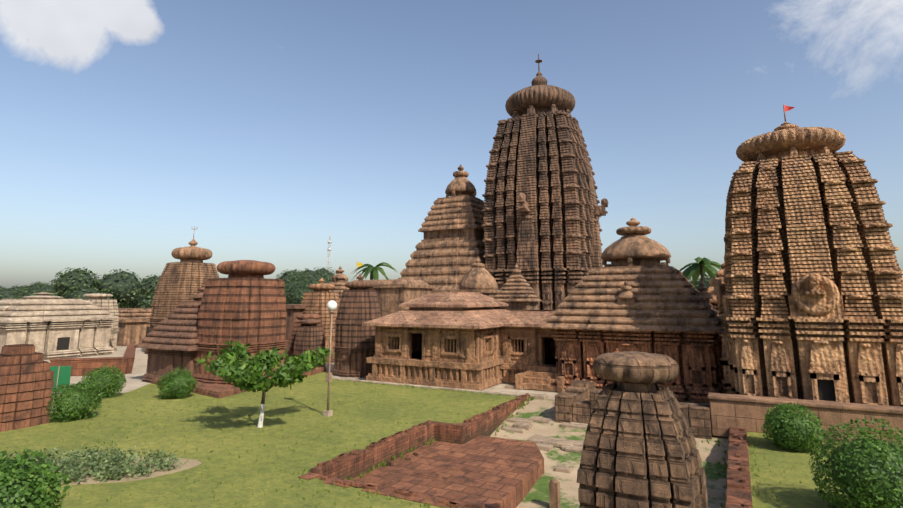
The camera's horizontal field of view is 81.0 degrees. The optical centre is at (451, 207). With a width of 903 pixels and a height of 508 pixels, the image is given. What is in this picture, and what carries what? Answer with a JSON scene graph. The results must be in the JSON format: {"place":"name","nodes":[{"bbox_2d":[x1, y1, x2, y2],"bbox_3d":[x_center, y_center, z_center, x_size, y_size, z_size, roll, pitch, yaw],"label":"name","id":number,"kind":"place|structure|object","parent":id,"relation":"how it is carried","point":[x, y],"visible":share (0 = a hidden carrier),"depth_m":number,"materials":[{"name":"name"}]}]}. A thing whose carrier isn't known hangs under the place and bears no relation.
{"place":"outdoors","nodes":[
{"label":"outdoors","id":0,"kind":"place"},
{"bbox_2d":[50,345,135,375],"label":"low wall","id":1,"kind":"structure","parent":0,"point":[85,366],"depth_m":36.89,"materials":[{"name":"brown stone"}]},
{"bbox_2d":[192,260,288,384],"bbox_3d":[-13.245,7.064,33.666,4.518,7.414,4.518,-5,-11,27],"label":"red shrine","id":2,"kind":"object","parent":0,"point":[244,303],"visible":0.85,"depth_m":32.31,"materials":[{"name":"red stone"}]},
{"bbox_2d":[0,371,515,507],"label":"lawn","id":3,"kind":"structure","parent":0,"point":[269,478],"depth_m":20.14,"materials":[{"name":"green grass"}]},
{"bbox_2d":[0,344,53,431],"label":"brick structure","id":4,"kind":"object","parent":3,"relation":"on","point":[26,377],"visible":1,"depth_m":21.74,"materials":[{"name":"brown brick"}]},
{"bbox_2d":[0,449,71,507],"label":"bush","id":5,"kind":"object","parent":3,"relation":"on","point":[21,487],"visible":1,"depth_m":11.04,"materials":[{"name":"green plant"}]},
{"bbox_2d":[50,366,71,413],"bbox_3d":[-18.129,8.375,24.279,1.000,2.100,0.053,2,-10,-14],"label":"sign board","id":6,"kind":"object","parent":3,"relation":"on","point":[62,374],"visible":0.41,"depth_m":24.40,"materials":[{"name":"paint"}]},
{"bbox_2d":[45,379,103,422],"bbox_3d":[-16.552,8.431,23.226,2.011,1.672,2.158,-7,-12,33],"label":"bush","id":7,"kind":"object","parent":3,"relation":"on","point":[73,401],"visible":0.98,"depth_m":22.77,"materials":[{"name":"green plant"}]},
{"bbox_2d":[4,442,201,484],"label":"herb bed plants","id":8,"kind":"object","parent":3,"relation":"on","point":[112,467],"visible":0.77,"depth_m":16.05,"materials":[{"name":"green plant"}]},
{"bbox_2d":[156,366,198,398],"bbox_3d":[-14.627,9.310,28.233,1.936,1.652,1.829,-7,-12,34],"label":"bush","id":9,"kind":"object","parent":3,"relation":"on","point":[180,385],"visible":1,"depth_m":27.77,"materials":[{"name":"green plant"}]},
{"bbox_2d":[197,340,332,427],"bbox_3d":[-7.830,7.295,21.762,4.873,3.462,4.739,0,-10,2],"label":"lawn tree","id":10,"kind":"object","parent":3,"relation":"on","point":[237,365],"visible":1,"depth_m":21.29,"materials":[{"name":"green plant"}]},
{"bbox_2d":[323,300,336,416],"bbox_3d":[-5.553,6.835,24.181,0.473,5.100,0.473,-5,-11,27],"label":"lamp post","id":11,"kind":"object","parent":3,"relation":"on","point":[331,305],"visible":1,"depth_m":24.07,"materials":[{"name":"metal"}]},
{"bbox_2d":[334,378,524,396],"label":"lawn kerb","id":12,"kind":"structure","parent":3,"relation":"on","point":[441,388],"depth_m":30.97,"materials":[{"name":"stone"}]},
{"bbox_2d":[326,236,331,270],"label":"telecom mast","id":13,"kind":"object","parent":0,"point":[329,243],"visible":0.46,"depth_m":262.89,"materials":[{"name":"silver metal"}]},
{"bbox_2d":[43,345,709,412],"bbox_3d":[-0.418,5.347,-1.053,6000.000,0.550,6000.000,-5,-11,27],"label":"ground","id":14,"kind":"structure","parent":0,"point":[134,381],"depth_m":35.33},
{"bbox_2d":[0,292,118,359],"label":"pale hall","id":15,"kind":"structure","parent":14,"relation":"on","point":[42,322],"depth_m":47.62,"materials":[{"name":"stone"}]},
{"bbox_2d":[56,337,69,354],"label":"window","id":16,"kind":"structure","parent":15,"relation":"attached to","point":[63,343],"depth_m":47.55,"materials":[{"name":"black"}]},
{"bbox_2d":[82,293,118,350],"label":"pale tower","id":17,"kind":"structure","parent":14,"relation":"on","point":[102,301],"depth_m":53.93,"materials":[{"name":"stone"}]},
{"bbox_2d":[80,365,125,398],"bbox_3d":[-18.766,9.368,28.498,2.117,1.641,2.182,8,-13,-38],"label":"bush","id":18,"kind":"object","parent":14,"relation":"on","point":[109,380],"visible":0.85,"depth_m":28.10,"materials":[{"name":"green plant"}]},
{"bbox_2d":[116,308,152,345],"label":"wall","id":19,"kind":"structure","parent":14,"relation":"on","point":[133,326],"depth_m":61.14,"materials":[{"name":"brown stone"}]},
{"bbox_2d":[143,238,218,353],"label":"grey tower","id":20,"kind":"structure","parent":14,"relation":"on","point":[187,276],"depth_m":51.75,"materials":[{"name":"stone"}]},
{"bbox_2d":[151,362,325,398],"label":"plinth","id":21,"kind":"structure","parent":14,"relation":"on","point":[217,390],"depth_m":29.48,"materials":[{"name":"brown stone"}]},
{"bbox_2d":[134,284,204,381],"bbox_3d":[-16.822,8.227,35.390,5.670,6.216,5.670,-5,-11,27],"label":"red shrine porch","id":22,"kind":"object","parent":21,"relation":"on","point":[170,343],"visible":0.52,"depth_m":33.38,"materials":[{"name":"brown stone"}]},
{"bbox_2d":[293,315,324,366],"bbox_3d":[-10.563,10.057,39.498,1.954,4.024,1.954,-5,-11,27],"label":"small shrine","id":23,"kind":"object","parent":21,"relation":"on","point":[310,335],"visible":0.5,"depth_m":39.01,"materials":[{"name":"red stone"}]},
{"bbox_2d":[284,304,305,361],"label":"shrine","id":24,"kind":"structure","parent":14,"relation":"on","point":[293,311],"depth_m":44.08,"materials":[{"name":"brown stone"}]},
{"bbox_2d":[301,278,339,362],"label":"small shrine tower","id":25,"kind":"structure","parent":14,"relation":"on","point":[319,298],"depth_m":44.65,"materials":[{"name":"stone"}]},
{"bbox_2d":[327,266,350,299],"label":"pidha shrine","id":26,"kind":"object","parent":14,"relation":"on","point":[339,282],"visible":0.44,"depth_m":58.32,"materials":[{"name":"beige stone"}]},
{"bbox_2d":[332,273,380,376],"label":"shrine tower","id":27,"kind":"structure","parent":14,"relation":"on","point":[354,346],"depth_m":36.70,"materials":[{"name":"red stone"}]},
{"bbox_2d":[356,262,363,279],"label":"yellow flag","id":28,"kind":"object","parent":27,"relation":"attached to","point":[359,264],"visible":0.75,"depth_m":59.64,"materials":[{"name":"fabric"}]},
{"bbox_2d":[354,262,397,279],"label":"palm","id":29,"kind":"object","parent":14,"relation":"on","point":[372,271],"visible":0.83,"depth_m":106.98,"materials":[{"name":"green plant"}]},
{"bbox_2d":[350,279,435,316],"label":"hall","id":30,"kind":"structure","parent":14,"relation":"on","point":[392,294],"depth_m":56.28,"materials":[{"name":"brown stone"}]},
{"bbox_2d":[398,164,486,291],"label":"temple tower","id":31,"kind":"structure","parent":14,"relation":"on","point":[450,247],"depth_m":76.00,"materials":[{"name":"brown stone"}]},
{"bbox_2d":[0,267,902,307],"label":"trees","id":32,"kind":"object","parent":14,"relation":"on","point":[125,289],"visible":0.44,"depth_m":82.33,"materials":[{"name":"leaves"},{"name":"bark"}]},
{"bbox_2d":[362,292,564,391],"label":"temple hall","id":33,"kind":"structure","parent":14,"relation":"on","point":[470,340],"depth_m":33.07,"materials":[{"name":"beige stone"}]},
{"bbox_2d":[447,257,500,298],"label":"domed shrine","id":34,"kind":"object","parent":14,"relation":"on","point":[478,277],"visible":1,"depth_m":46.10,"materials":[{"name":"brown stone"}]},
{"bbox_2d":[494,263,541,310],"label":"shrine","id":35,"kind":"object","parent":14,"relation":"on","point":[516,292],"depth_m":42.49,"materials":[{"name":"brown stone"}]},
{"bbox_2d":[481,54,608,309],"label":"tower","id":36,"kind":"structure","parent":14,"relation":"on","point":[542,211],"depth_m":69.34,"materials":[{"name":"brown stone"}]},
{"bbox_2d":[565,380,594,400],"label":"stone block","id":37,"kind":"structure","parent":14,"relation":"on","point":[581,389],"depth_m":26.56,"materials":[{"name":"brown stone"}]},
{"bbox_2d":[540,217,728,402],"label":"temple hall","id":38,"kind":"structure","parent":14,"relation":"on","point":[636,294],"depth_m":29.61,"materials":[{"name":"red stone"}]},
{"bbox_2d":[679,257,720,285],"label":"palm","id":39,"kind":"object","parent":14,"relation":"on","point":[701,267],"visible":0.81,"depth_m":64.15,"materials":[{"name":"green plant"}]},
{"bbox_2d":[707,263,727,340],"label":"jagamohana tower","id":40,"kind":"structure","parent":14,"relation":"on","point":[719,274],"depth_m":36.70,"materials":[{"name":"stone"}]},
{"bbox_2d":[725,427,752,507],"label":"low wall","id":41,"kind":"structure","parent":14,"relation":"on","point":[738,492],"depth_m":15.49,"materials":[{"name":"brick"}]},
{"bbox_2d":[707,393,902,445],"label":"compound wall","id":42,"kind":"structure","parent":14,"relation":"on","point":[747,412],"depth_m":20.41,"materials":[{"name":"brown stone"}]},
{"bbox_2d":[709,105,902,406],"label":"tower","id":43,"kind":"structure","parent":14,"relation":"on","point":[810,304],"depth_m":22.83,"materials":[{"name":"stone"}]},
{"bbox_2d":[298,395,529,507],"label":"low wall","id":44,"kind":"structure","parent":0,"point":[357,463],"depth_m":19.34,"materials":[{"name":"brown brick"}]},
{"bbox_2d":[0,0,902,287],"label":"sky","id":45,"kind":"structure","parent":0,"point":[273,130],"materials":[{"name":"blue"}]},
{"bbox_2d":[490,398,728,507],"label":"dirt path","id":46,"kind":"structure","parent":0,"point":[711,453],"depth_m":20.27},
{"bbox_2d":[7,377,840,507],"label":"grass tufts","id":47,"kind":"object","parent":46,"relation":"on","point":[383,464],"visible":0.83,"depth_m":19.53,"materials":[{"name":"green plant"}]},
{"bbox_2d":[353,435,543,507],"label":"brick platform","id":48,"kind":"structure","parent":46,"relation":"on","point":[491,472],"depth_m":17.75,"materials":[{"name":"brown brick"}]},
{"bbox_2d":[317,393,748,507],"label":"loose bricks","id":49,"kind":"object","parent":48,"relation":"on","point":[450,502],"visible":0.94,"depth_m":16.23,"materials":[{"name":"brown brick"}]},
{"bbox_2d":[501,384,587,473],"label":"path stones","id":50,"kind":"object","parent":46,"relation":"on","point":[543,443],"visible":0.31,"depth_m":23.29,"materials":[{"name":"beige stone"}]},
{"bbox_2d":[549,478,559,507],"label":"stone post","id":51,"kind":"object","parent":46,"relation":"on","point":[554,492],"visible":1,"depth_m":15.96,"materials":[{"name":"brown stone"}]},
{"bbox_2d":[555,389,711,439],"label":"stone platform","id":52,"kind":"structure","parent":46,"relation":"on","point":[569,407],"depth_m":23.69,"materials":[{"name":"brown stone"}]},
{"bbox_2d":[577,351,708,507],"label":"shrine","id":53,"kind":"object","parent":46,"relation":"on","point":[639,450],"visible":1,"depth_m":10.24,"materials":[{"name":"red stone"}]},
{"bbox_2d":[747,432,858,507],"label":"lawn","id":54,"kind":"structure","parent":0,"point":[789,489],"depth_m":15.49,"materials":[{"name":"green plant"}]},
{"bbox_2d":[761,402,823,452],"bbox_3d":[11.959,7.647,18.541,1.793,1.586,1.868,-9,-14,43],"label":"bush","id":55,"kind":"object","parent":54,"relation":"on","point":[793,430],"visible":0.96,"depth_m":18.11,"materials":[{"name":"green plant"}]},
{"bbox_2d":[808,417,902,507],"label":"bush","id":56,"kind":"object","parent":54,"relation":"on","point":[866,471],"visible":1,"depth_m":12.27,"materials":[{"name":"green plant"}]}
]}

